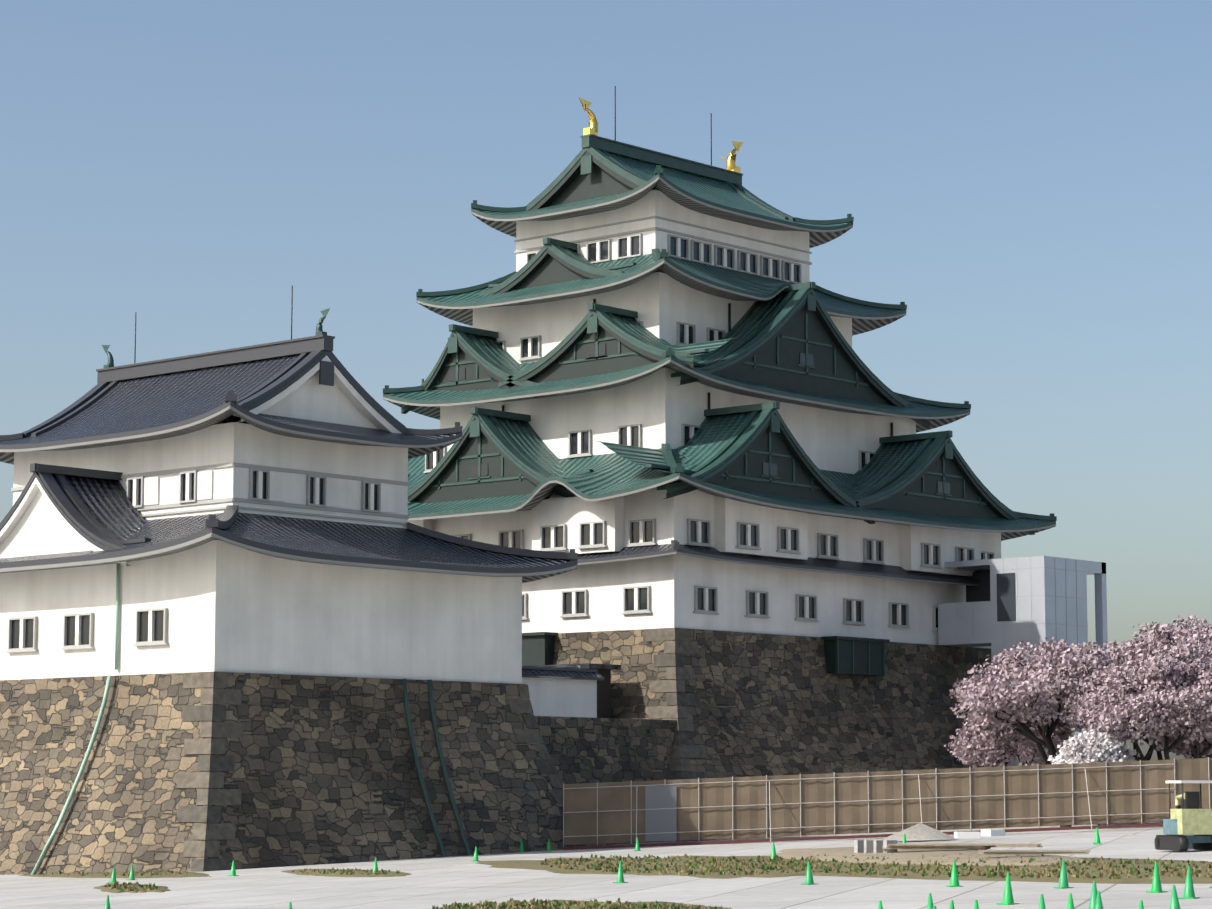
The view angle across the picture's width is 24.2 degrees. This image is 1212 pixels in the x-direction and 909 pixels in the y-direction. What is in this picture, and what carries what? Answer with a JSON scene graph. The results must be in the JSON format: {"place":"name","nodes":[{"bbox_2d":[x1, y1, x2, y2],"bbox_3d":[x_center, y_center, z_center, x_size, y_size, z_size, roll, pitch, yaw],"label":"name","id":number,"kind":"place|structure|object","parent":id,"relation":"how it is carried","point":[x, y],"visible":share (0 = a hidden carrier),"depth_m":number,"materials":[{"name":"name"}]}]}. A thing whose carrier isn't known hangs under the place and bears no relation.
{"place":"outdoors","nodes":[
{"label":"outdoors","id":0,"kind":"place"},
{"bbox_2d":[0,821,1211,908],"bbox_3d":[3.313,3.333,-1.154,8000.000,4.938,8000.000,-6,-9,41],"label":"ground","id":1,"kind":"structure","parent":0,"point":[439,882],"depth_m":92.86,"materials":[{"name":"grey concrete"}]},
{"bbox_2d":[0,285,601,874],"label":"keep","id":2,"kind":"structure","parent":1,"relation":"on","point":[250,617],"depth_m":149.22,"materials":[{"name":"paint"}]},
{"bbox_2d":[19,847,1211,908],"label":"island grass","id":3,"kind":"structure","parent":1,"relation":"on","point":[902,856],"depth_m":99.92,"materials":[{"name":"green plant"}]},
{"bbox_2d":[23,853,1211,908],"bbox_3d":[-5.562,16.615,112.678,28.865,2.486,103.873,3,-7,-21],"label":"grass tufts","id":4,"kind":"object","parent":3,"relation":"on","point":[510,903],"visible":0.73,"depth_m":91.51,"materials":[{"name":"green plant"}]},
{"bbox_2d":[522,663,740,844],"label":"hashidai","id":5,"kind":"object","parent":1,"relation":"on","point":[586,737],"visible":0.08,"depth_m":168.03,"materials":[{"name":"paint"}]},
{"bbox_2d":[104,827,1211,908],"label":"traffic cones","id":6,"kind":"object","parent":1,"relation":"on","point":[1096,900],"visible":0.92,"depth_m":67.18,"materials":[{"name":"green plastic"}]},
{"bbox_2d":[383,86,1056,841],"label":"keep","id":7,"kind":"structure","parent":1,"relation":"on","point":[673,404],"depth_m":190.39,"materials":[{"name":"paint"}]},
{"bbox_2d":[563,757,1211,849],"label":"site fence","id":8,"kind":"object","parent":1,"relation":"on","point":[868,802],"visible":0.94,"depth_m":153.57,"materials":[{"name":"brown wood"}]},
{"bbox_2d":[854,823,1090,853],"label":"construction materials","id":9,"kind":"object","parent":1,"relation":"on","point":[919,831],"visible":0.94,"depth_m":112.43,"materials":[{"name":"brown wood"}]},
{"bbox_2d":[944,711,1077,767],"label":"cherry tree","id":10,"kind":"object","parent":1,"relation":"on","point":[978,742],"visible":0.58,"depth_m":177.52,"materials":[{"name":"pink plant"}]},
{"bbox_2d":[938,556,1107,766],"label":"lift tower","id":11,"kind":"structure","parent":1,"relation":"on","point":[1009,603],"depth_m":195.20,"materials":[{"name":"grey metal"}]},
{"bbox_2d":[949,637,1165,826],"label":"cherry tree","id":12,"kind":"object","parent":1,"relation":"on","point":[1015,690],"visible":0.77,"depth_m":170.40,"materials":[{"name":"pink plant"}]},
{"bbox_2d":[1047,726,1136,825],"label":"flowering bush","id":13,"kind":"object","parent":1,"relation":"on","point":[1094,746],"visible":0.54,"depth_m":163.01,"materials":[{"name":"white plant"}]},
{"bbox_2d":[1053,615,1211,760],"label":"cherry tree","id":14,"kind":"object","parent":1,"relation":"on","point":[1190,619],"depth_m":181.79,"materials":[{"name":"pink plant"}]},
{"bbox_2d":[1058,636,1211,760],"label":"cherry tree","id":15,"kind":"object","parent":1,"relation":"on","point":[1145,714],"visible":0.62,"depth_m":163.74,"materials":[{"name":"pink plant"}]},
{"bbox_2d":[1121,621,1211,757],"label":"cherry tree","id":16,"kind":"object","parent":1,"relation":"on","point":[1160,635],"visible":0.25,"depth_m":170.08,"materials":[{"name":"pink plant"}]},
{"bbox_2d":[1151,663,1211,758],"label":"cherry tree","id":17,"kind":"object","parent":1,"relation":"on","point":[1185,694],"visible":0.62,"depth_m":162.16,"materials":[{"name":"pink plant"}]},
{"bbox_2d":[1154,780,1211,850],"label":"mini excavator","id":18,"kind":"object","parent":1,"relation":"on","point":[1187,825],"visible":1,"depth_m":101.52,"materials":[{"name":"yellow metal"}]},
{"bbox_2d":[0,0,1211,759],"label":"sky","id":19,"kind":"structure","parent":0,"point":[1031,179],"materials":[{"name":"blue"}]}
]}

